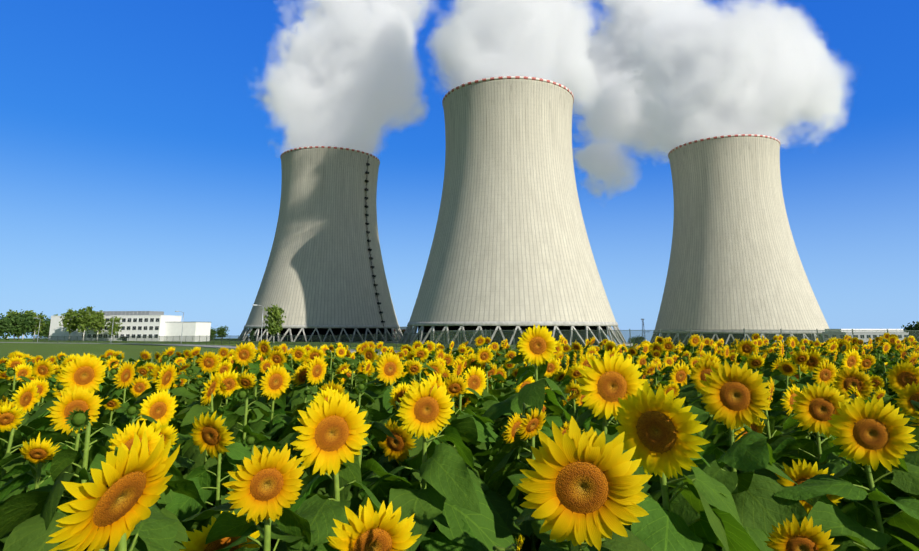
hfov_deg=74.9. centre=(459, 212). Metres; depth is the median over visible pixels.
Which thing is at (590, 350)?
sunflower
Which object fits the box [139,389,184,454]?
sunflower
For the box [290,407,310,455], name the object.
sunflower
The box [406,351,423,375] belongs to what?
sunflower
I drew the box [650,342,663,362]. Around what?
sunflower
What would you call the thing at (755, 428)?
sunflower
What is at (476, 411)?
sunflower
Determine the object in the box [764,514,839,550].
sunflower
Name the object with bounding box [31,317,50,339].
tree
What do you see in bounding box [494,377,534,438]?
sunflower
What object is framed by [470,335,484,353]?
sunflower
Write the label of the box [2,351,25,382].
sunflower
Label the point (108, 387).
sunflower
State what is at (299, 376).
sunflower
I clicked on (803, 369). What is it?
sunflower
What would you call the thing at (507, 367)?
sunflower
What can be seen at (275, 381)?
sunflower
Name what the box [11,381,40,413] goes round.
sunflower
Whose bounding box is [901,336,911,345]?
sunflower
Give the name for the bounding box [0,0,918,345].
sky
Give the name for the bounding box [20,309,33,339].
tree
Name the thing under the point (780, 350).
sunflower
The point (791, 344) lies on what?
sunflower
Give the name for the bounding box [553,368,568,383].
sunflower
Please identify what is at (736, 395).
sunflower
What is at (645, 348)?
sunflower
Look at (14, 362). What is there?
sunflower
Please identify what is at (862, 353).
sunflower
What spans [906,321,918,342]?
tree
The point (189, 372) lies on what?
sunflower
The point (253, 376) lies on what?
sunflower
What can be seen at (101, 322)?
tree
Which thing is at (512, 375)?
sunflower
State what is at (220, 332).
tree
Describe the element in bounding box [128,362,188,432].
sunflower
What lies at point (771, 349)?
sunflower
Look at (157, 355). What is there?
sunflower
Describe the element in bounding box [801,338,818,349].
sunflower
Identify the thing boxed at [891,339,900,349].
sunflower
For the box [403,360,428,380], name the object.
sunflower
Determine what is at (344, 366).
sunflower
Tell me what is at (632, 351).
sunflower
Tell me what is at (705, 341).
sunflower
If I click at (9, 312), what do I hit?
tree
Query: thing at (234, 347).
grass
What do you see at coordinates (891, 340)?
sunflower
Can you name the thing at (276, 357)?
sunflower
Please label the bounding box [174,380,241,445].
sunflower
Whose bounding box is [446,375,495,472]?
sunflower
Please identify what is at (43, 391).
sunflower
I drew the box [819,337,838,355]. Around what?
sunflower
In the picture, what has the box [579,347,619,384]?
sunflower
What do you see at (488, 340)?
sunflower
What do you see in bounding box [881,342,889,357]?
sunflower
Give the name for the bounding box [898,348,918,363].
sunflower
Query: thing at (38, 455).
sunflower
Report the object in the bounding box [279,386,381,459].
sunflower
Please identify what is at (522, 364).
sunflower
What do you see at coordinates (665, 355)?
sunflower
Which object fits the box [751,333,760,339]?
sunflower
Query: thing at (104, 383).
sunflower
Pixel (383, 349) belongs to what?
sunflower
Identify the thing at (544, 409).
sunflower
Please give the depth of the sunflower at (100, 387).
7.37 m
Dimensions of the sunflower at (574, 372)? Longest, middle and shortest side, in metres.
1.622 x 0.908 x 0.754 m
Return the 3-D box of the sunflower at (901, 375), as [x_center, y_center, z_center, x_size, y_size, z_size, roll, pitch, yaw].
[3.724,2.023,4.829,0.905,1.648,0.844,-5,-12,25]
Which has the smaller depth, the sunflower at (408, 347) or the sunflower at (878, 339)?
the sunflower at (408, 347)
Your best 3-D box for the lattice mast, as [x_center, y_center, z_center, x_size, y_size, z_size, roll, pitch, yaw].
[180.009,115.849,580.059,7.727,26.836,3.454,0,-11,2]
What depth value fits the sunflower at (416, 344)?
13.87 m
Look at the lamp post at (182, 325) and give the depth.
141.11 m
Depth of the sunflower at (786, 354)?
10.37 m
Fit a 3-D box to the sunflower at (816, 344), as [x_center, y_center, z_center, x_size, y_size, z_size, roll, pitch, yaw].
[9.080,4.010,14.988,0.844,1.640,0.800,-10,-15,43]
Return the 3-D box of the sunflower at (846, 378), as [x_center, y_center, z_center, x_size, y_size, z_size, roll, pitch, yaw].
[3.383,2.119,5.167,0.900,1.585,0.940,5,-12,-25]
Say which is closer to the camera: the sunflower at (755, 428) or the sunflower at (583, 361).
the sunflower at (755, 428)
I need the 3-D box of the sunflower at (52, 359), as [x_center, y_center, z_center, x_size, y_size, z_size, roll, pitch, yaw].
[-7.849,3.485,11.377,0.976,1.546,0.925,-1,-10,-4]
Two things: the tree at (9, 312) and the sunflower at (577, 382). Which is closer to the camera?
the sunflower at (577, 382)
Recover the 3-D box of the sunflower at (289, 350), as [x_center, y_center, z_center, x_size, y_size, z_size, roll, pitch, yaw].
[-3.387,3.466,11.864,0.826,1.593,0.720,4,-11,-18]
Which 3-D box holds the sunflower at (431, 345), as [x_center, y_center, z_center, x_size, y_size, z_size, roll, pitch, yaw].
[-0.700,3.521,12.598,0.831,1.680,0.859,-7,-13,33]
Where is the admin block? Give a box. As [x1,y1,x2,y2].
[48,311,210,341]
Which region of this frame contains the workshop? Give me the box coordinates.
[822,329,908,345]
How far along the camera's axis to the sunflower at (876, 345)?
12.80 m
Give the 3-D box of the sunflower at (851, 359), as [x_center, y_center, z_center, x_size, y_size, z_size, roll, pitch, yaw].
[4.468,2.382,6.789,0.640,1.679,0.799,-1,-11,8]
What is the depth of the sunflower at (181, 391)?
6.06 m
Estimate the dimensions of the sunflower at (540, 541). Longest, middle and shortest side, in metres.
1.384 x 0.861 x 0.754 m
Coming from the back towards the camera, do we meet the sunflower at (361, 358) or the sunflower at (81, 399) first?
the sunflower at (361, 358)
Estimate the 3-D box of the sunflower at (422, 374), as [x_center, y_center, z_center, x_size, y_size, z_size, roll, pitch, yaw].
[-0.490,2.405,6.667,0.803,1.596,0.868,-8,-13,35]
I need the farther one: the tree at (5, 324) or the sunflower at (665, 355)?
the tree at (5, 324)
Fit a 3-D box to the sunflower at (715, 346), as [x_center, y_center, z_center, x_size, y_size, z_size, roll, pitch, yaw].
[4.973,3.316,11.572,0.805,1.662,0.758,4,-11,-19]
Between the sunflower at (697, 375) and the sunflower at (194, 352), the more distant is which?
the sunflower at (194, 352)
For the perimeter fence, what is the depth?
74.01 m
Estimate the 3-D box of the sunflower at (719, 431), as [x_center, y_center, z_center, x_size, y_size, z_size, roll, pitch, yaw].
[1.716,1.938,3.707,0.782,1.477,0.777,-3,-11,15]
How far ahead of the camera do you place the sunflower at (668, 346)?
13.40 m
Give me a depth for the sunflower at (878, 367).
10.39 m
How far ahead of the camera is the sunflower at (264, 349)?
10.16 m
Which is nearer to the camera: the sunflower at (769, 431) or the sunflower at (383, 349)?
the sunflower at (769, 431)
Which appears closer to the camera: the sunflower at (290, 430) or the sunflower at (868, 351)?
the sunflower at (290, 430)
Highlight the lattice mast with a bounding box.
[641,319,645,339]
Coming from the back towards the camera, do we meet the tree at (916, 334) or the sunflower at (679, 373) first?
the tree at (916, 334)
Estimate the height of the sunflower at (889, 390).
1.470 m
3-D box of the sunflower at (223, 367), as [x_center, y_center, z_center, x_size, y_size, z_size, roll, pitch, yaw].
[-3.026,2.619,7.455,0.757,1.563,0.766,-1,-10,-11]
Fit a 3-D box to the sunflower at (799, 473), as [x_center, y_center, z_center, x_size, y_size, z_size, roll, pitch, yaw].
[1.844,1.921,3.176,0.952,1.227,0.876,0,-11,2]
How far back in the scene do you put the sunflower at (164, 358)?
8.14 m
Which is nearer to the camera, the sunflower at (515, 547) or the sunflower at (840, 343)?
the sunflower at (515, 547)
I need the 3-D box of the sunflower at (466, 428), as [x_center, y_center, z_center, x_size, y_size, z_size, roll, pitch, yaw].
[-0.129,1.812,3.637,0.822,1.671,0.759,3,-11,-16]
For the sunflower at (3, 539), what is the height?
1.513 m
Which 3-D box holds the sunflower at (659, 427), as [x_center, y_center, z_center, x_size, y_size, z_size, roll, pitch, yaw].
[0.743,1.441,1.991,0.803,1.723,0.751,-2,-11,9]
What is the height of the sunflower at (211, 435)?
1.501 m
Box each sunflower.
[0,356,25,382]
[0,357,7,363]
[0,368,36,414]
[0,370,7,386]
[0,384,106,491]
[0,399,30,453]
[0,403,74,503]
[0,409,141,550]
[0,430,22,472]
[0,433,76,550]
[0,532,10,543]
[1,397,26,452]
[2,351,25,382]
[2,351,31,368]
[2,396,12,403]
[7,367,19,390]
[9,362,34,391]
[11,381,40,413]
[22,375,57,402]
[23,353,119,453]
[23,380,93,456]
[24,354,34,365]
[26,364,95,442]
[28,378,54,415]
[31,358,56,403]
[35,355,53,374]
[46,430,179,550]
[47,354,76,385]
[47,356,60,375]
[51,364,59,374]
[52,382,61,397]
[57,351,66,363]
[59,420,207,550]
[96,368,134,420]
[97,384,102,397]
[97,396,130,427]
[98,361,143,426]
[99,371,112,395]
[103,360,143,398]
[104,349,115,358]
[104,403,173,456]
[105,353,130,377]
[105,356,122,370]
[112,350,137,367]
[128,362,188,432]
[128,365,161,391]
[128,376,150,399]
[133,362,199,426]
[134,350,153,377]
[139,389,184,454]
[143,362,156,377]
[149,354,181,390]
[152,420,195,509]
[154,352,160,362]
[157,346,178,365]
[163,411,229,512]
[165,410,261,548]
[169,374,199,420]
[173,379,198,401]
[174,357,201,374]
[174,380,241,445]
[175,371,250,455]
[177,361,197,377]
[178,362,190,374]
[179,510,277,550]
[180,349,195,367]
[180,369,199,404]
[181,379,203,421]
[181,389,280,504]
[183,444,315,550]
[185,351,220,389]
[186,346,202,374]
[199,359,232,390]
[215,369,241,411]
[216,369,274,444]
[217,347,228,356]
[219,435,279,543]
[227,355,235,363]
[231,342,258,375]
[233,364,258,379]
[234,363,292,444]
[243,378,264,433]
[246,340,271,377]
[246,342,257,363]
[247,389,380,550]
[248,373,271,405]
[252,369,268,393]
[256,359,273,381]
[257,354,263,361]
[262,349,293,387]
[262,385,295,409]
[262,406,411,550]
[262,433,361,543]
[267,386,313,439]
[268,364,312,411]
[270,431,369,550]
[271,345,287,359]
[276,386,371,456]
[279,343,287,356]
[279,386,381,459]
[281,347,294,366]
[284,403,310,450]
[285,356,327,410]
[286,354,300,380]
[288,345,306,372]
[290,353,307,383]
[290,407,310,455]
[291,346,331,384]
[302,345,311,361]
[313,362,348,387]
[316,379,356,398]
[320,344,328,356]
[324,349,343,380]
[326,344,346,360]
[326,497,421,550]
[330,362,356,381]
[334,346,358,369]
[334,363,372,407]
[334,371,340,384]
[337,368,354,383]
[343,349,350,358]
[345,340,368,362]
[349,382,391,458]
[350,418,434,550]
[355,355,375,380]
[355,360,373,385]
[356,352,406,422]
[356,360,377,378]
[356,381,513,550]
[357,346,377,375]
[363,352,403,423]
[366,379,419,458]
[367,341,375,348]
[367,390,414,473]
[369,401,400,460]
[372,382,410,457]
[375,342,382,356]
[381,346,386,354]
[391,372,484,530]
[396,351,404,360]
[399,358,422,386]
[400,344,407,357]
[401,349,408,358]
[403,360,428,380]
[405,344,413,352]
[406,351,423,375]
[411,345,433,373]
[412,341,422,349]
[412,357,435,383]
[421,359,443,379]
[423,341,435,358]
[423,344,435,362]
[433,348,452,372]
[435,357,445,368]
[437,371,499,480]
[441,368,451,377]
[442,356,483,406]
[443,353,453,365]
[445,341,453,354]
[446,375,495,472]
[453,345,466,359]
[454,392,481,415]
[461,394,485,413]
[463,354,479,372]
[463,358,467,368]
[463,366,511,435]
[466,348,473,357]
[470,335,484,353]
[470,346,493,369]
[474,403,549,501]
[478,363,509,429]
[480,336,491,346]
[480,362,509,388]
[481,412,539,550]
[482,325,570,497]
[483,343,498,366]
[483,407,554,550]
[484,363,510,422]
[490,342,506,364]
[493,367,516,425]
[493,535,524,550]
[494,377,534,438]
[499,339,507,354]
[502,351,515,365]
[503,359,514,380]
[506,353,520,378]
[506,368,517,386]
[507,350,659,550]
[510,362,555,386]
[514,416,652,550]
[518,359,525,366]
[528,404,581,438]
[534,358,560,401]
[536,429,650,547]
[538,389,576,434]
[539,421,568,446]
[550,363,583,404]
[551,354,569,384]
[552,341,562,358]
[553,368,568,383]
[555,351,564,365]
[560,381,582,427]
[561,341,581,366]
[561,344,570,368]
[563,405,618,423]
[565,353,595,375]
[565,365,584,401]
[568,352,575,382]
[569,386,585,414]
[576,349,583,357]
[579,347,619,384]
[580,337,595,353]
[581,416,618,434]
[584,380,759,550]
[585,347,597,354]
[595,416,620,431]
[598,339,607,352]
[598,340,611,357]
[602,341,618,358]
[617,344,624,355]
[624,347,650,364]
[632,347,644,362]
[634,354,647,368]
[637,357,661,382]
[638,342,652,357]
[638,361,661,388]
[644,368,669,389]
[647,384,671,502]
[648,350,661,360]
[649,363,667,383]
[649,430,725,550]
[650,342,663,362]
[650,357,660,371]
[653,362,691,392]
[654,361,661,380]
[656,336,669,354]
[660,356,688,389]
[661,351,668,365]
[661,364,701,406]
[662,340,674,357]
[662,357,673,375]
[663,382,679,397]
[668,343,681,356]
[670,359,814,550]
[672,350,689,365]
[672,354,678,361]
[673,374,699,403]
[674,351,720,410]
[679,357,723,440]
[684,334,701,359]
[686,341,702,372]
[688,356,705,403]
[703,338,709,349]
[705,339,713,351]
[706,342,724,358]
[706,414,728,439]
[708,347,715,355]
[711,424,802,474]
[715,417,783,486]
[718,345,734,365]
[726,376,797,467]
[728,352,737,360]
[729,339,738,354]
[737,338,757,368]
[743,381,915,512]
[746,352,785,394]
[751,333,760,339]
[752,340,764,350]
[756,338,763,346]
[757,340,790,383]
[761,357,788,378]
[761,359,807,416]
[762,347,773,357]
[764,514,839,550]
[767,348,818,387]
[768,384,824,439]
[769,335,777,345]
[770,391,800,426]
[774,395,918,550]
[775,335,782,342]
[775,347,791,358]
[775,459,842,514]
[780,410,868,500]
[784,338,797,352]
[785,336,798,347]
[790,364,807,383]
[799,360,837,386]
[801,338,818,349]
[802,349,825,375]
[810,340,819,351]
[810,385,871,502]
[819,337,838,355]
[820,340,841,366]
[824,349,837,367]
[830,349,868,398]
[832,339,850,359]
[833,366,874,402]
[835,344,847,360]
[850,337,858,344]
[851,339,863,351]
[858,349,864,355]
[859,352,881,373]
[859,354,875,373]
[860,348,872,358]
[865,360,918,419]
[868,356,896,375]
[869,371,896,395]
[869,374,890,400]
[870,341,881,357]
[870,387,885,400]
[871,421,918,503]
[872,337,881,348]
[872,400,918,550]
[875,349,889,369]
[880,367,892,392]
[881,333,889,341]
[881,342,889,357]
[884,351,918,392]
[885,346,896,358]
[886,352,904,371]
[887,336,895,346]
[887,343,902,360]
[887,346,913,362]
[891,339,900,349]
[895,382,918,415]
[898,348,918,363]
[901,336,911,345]
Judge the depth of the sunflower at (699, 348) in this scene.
9.99 m
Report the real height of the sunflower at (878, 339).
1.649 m
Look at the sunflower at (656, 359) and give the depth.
9.98 m
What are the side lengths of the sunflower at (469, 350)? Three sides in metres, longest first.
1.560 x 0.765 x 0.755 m
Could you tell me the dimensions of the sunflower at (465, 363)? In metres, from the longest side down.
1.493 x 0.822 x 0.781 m
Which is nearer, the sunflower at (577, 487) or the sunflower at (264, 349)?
the sunflower at (577, 487)
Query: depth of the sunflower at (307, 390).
5.79 m
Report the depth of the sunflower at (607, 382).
2.85 m
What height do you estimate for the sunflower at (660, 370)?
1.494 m
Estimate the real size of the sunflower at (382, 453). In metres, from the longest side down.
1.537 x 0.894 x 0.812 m
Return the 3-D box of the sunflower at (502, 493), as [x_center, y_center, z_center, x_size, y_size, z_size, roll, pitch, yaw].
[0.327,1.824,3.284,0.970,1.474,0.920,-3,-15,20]
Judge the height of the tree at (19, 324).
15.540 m
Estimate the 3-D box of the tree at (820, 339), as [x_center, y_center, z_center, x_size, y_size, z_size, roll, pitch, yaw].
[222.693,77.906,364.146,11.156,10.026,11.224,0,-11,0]
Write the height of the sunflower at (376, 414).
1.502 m
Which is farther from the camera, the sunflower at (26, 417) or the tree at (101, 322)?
the tree at (101, 322)
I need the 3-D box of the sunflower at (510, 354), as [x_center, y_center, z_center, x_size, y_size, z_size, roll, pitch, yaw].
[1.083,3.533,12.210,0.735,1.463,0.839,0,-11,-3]
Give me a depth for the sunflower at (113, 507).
1.43 m
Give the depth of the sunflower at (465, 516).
2.87 m
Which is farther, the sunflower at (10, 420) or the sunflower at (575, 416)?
the sunflower at (575, 416)
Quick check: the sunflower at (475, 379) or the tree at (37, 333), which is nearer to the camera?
the sunflower at (475, 379)
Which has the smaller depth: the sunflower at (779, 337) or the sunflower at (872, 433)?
the sunflower at (872, 433)
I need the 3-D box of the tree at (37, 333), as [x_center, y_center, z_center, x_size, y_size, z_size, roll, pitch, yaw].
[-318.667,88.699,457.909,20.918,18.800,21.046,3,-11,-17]
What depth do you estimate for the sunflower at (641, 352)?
12.70 m
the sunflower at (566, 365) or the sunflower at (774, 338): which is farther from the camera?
the sunflower at (774, 338)
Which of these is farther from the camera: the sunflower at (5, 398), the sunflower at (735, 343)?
the sunflower at (735, 343)
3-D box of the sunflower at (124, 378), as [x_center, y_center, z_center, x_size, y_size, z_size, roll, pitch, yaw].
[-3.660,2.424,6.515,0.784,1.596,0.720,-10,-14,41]
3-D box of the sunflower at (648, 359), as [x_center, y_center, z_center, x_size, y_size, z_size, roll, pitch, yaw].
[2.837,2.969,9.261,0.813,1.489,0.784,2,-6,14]
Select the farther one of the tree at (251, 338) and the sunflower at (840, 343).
the tree at (251, 338)
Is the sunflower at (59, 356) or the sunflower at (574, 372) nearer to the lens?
the sunflower at (574, 372)
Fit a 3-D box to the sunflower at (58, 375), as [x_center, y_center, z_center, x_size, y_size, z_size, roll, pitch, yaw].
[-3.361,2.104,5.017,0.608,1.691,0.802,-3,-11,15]
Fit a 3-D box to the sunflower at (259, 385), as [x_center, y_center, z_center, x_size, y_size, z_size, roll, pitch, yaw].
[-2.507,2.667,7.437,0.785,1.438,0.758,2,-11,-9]
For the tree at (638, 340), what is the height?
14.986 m
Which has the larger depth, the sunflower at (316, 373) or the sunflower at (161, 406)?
the sunflower at (316, 373)
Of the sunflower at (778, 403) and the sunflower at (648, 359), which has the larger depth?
the sunflower at (648, 359)
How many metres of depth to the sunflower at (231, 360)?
10.62 m
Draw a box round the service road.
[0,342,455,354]
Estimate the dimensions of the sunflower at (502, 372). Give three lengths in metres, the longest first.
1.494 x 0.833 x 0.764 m
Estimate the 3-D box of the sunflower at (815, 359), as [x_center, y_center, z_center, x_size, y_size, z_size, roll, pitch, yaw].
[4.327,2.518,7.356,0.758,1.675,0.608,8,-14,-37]
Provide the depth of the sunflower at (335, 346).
12.07 m
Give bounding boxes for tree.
[0,317,15,339]
[3,309,19,338]
[5,311,41,339]
[7,314,30,339]
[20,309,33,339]
[27,320,48,338]
[29,311,48,339]
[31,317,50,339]
[59,308,78,340]
[71,306,97,340]
[88,310,107,340]
[106,316,122,336]
[210,327,218,340]
[216,326,229,339]
[249,330,254,341]
[261,304,286,342]
[633,336,644,345]
[818,333,822,342]
[901,323,918,341]
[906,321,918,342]
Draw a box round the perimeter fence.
[33,328,918,348]
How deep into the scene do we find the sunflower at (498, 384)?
8.82 m
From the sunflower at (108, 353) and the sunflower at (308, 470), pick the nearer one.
the sunflower at (308, 470)
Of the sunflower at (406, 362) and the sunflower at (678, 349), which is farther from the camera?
the sunflower at (678, 349)
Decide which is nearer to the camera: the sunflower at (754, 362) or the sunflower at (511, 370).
the sunflower at (754, 362)
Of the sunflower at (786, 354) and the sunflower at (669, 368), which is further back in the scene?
the sunflower at (786, 354)
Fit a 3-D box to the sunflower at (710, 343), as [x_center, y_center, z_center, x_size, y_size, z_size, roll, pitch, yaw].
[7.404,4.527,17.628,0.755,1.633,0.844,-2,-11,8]
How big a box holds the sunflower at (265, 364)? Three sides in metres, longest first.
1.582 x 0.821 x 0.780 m
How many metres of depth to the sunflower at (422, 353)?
8.73 m
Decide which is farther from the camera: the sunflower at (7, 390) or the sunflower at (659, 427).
the sunflower at (7, 390)
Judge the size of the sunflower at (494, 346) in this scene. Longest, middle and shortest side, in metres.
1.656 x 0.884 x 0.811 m
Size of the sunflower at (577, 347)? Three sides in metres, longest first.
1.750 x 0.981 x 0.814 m
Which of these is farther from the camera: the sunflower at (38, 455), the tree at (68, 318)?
the tree at (68, 318)
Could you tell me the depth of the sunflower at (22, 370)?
8.38 m
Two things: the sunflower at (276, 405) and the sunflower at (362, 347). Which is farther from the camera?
the sunflower at (362, 347)
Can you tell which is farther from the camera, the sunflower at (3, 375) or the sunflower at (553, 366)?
the sunflower at (3, 375)
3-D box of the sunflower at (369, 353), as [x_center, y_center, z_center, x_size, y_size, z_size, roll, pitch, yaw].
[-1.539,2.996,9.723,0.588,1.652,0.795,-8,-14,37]
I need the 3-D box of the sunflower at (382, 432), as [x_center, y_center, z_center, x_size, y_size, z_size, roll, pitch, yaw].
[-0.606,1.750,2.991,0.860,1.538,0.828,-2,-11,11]
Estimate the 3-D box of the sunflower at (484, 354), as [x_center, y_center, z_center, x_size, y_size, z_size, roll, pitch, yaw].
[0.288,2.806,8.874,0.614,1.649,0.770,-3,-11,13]
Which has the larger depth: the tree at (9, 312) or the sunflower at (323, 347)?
the tree at (9, 312)
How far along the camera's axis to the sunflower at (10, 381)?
8.82 m
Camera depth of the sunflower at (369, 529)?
1.85 m
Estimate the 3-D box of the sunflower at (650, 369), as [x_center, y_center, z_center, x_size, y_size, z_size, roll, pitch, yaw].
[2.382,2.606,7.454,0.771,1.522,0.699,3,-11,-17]
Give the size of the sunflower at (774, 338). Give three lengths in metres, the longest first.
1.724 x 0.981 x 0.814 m
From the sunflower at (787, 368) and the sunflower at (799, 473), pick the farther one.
the sunflower at (787, 368)
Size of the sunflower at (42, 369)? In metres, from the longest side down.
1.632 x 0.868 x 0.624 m
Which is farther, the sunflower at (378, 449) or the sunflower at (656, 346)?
the sunflower at (656, 346)
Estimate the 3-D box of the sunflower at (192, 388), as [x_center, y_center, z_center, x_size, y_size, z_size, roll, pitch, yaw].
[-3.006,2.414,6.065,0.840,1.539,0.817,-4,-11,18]
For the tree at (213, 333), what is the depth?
374.51 m
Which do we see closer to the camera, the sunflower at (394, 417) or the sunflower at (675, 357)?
the sunflower at (394, 417)
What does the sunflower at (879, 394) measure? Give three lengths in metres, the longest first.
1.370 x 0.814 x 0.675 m
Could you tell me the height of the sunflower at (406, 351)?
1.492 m
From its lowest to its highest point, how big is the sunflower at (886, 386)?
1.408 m
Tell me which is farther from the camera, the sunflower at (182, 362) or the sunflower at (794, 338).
the sunflower at (794, 338)
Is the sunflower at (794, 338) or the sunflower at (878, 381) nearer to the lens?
the sunflower at (878, 381)
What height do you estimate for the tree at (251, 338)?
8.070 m
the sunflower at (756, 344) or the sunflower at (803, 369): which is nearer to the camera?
the sunflower at (803, 369)
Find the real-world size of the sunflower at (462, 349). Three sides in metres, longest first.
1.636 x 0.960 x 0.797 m
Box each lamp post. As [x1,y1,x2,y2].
[175,311,183,343]
[253,304,262,342]
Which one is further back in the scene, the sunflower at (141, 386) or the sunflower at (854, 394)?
the sunflower at (141, 386)
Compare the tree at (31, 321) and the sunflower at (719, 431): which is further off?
the tree at (31, 321)
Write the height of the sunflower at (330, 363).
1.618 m
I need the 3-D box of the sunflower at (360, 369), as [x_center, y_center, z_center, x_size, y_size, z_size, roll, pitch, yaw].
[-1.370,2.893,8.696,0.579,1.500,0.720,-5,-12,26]
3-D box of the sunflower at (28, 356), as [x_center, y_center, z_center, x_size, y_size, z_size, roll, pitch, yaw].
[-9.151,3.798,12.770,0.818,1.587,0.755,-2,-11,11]
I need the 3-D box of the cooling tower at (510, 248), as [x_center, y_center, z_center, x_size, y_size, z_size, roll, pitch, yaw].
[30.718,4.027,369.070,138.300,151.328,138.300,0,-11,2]
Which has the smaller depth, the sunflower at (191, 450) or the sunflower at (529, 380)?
the sunflower at (191, 450)
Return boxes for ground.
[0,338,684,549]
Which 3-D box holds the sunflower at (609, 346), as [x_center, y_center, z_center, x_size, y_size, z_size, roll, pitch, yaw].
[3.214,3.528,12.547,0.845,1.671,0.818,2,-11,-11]
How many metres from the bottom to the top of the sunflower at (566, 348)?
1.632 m
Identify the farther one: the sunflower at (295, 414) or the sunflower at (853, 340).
the sunflower at (853, 340)
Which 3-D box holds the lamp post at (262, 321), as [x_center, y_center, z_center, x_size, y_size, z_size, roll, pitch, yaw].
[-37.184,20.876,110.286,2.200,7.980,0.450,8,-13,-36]
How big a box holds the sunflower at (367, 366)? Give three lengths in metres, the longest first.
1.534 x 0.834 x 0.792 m
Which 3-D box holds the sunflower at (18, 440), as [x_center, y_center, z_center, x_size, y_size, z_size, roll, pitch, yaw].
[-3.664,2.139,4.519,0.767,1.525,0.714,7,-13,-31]
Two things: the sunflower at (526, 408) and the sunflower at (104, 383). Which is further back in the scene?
the sunflower at (104, 383)
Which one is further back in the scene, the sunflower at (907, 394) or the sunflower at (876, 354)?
the sunflower at (876, 354)
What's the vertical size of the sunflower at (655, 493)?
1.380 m
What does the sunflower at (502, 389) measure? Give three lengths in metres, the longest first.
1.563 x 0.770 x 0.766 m
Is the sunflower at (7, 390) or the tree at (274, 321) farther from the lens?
the tree at (274, 321)
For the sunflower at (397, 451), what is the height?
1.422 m
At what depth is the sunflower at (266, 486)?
1.91 m
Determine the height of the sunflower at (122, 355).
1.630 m
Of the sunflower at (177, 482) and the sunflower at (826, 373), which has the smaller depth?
the sunflower at (177, 482)
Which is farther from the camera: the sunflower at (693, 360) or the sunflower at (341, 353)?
the sunflower at (341, 353)
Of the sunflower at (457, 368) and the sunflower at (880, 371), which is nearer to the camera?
the sunflower at (457, 368)
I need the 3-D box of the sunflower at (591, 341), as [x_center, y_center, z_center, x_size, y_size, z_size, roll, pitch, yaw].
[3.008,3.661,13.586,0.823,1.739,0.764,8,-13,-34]
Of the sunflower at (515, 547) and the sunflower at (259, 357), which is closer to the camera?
the sunflower at (515, 547)
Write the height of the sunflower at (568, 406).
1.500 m
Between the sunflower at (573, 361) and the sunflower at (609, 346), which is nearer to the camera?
the sunflower at (573, 361)
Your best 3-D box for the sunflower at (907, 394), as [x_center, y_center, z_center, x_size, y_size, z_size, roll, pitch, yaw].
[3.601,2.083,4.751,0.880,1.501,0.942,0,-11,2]
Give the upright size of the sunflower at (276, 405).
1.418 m
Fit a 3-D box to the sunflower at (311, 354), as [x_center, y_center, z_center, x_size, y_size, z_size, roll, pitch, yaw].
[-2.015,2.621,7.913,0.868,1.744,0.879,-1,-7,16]
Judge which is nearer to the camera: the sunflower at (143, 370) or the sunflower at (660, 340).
the sunflower at (143, 370)
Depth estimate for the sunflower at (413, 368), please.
6.38 m
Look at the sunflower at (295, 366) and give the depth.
10.39 m
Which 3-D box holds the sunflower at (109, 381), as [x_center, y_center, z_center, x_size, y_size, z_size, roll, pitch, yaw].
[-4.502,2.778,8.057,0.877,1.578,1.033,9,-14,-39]
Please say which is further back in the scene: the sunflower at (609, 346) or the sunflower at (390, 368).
the sunflower at (609, 346)
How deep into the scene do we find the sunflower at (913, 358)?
7.45 m
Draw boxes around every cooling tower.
[234,146,402,342]
[394,76,632,345]
[650,134,829,345]
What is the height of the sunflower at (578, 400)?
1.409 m
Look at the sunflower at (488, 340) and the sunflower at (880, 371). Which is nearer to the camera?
the sunflower at (880, 371)
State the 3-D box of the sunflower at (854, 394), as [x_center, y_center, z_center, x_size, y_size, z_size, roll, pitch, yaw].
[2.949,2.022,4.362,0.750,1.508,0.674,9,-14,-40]
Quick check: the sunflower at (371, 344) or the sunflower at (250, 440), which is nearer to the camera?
the sunflower at (250, 440)
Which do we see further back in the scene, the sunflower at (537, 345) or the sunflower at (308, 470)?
the sunflower at (537, 345)

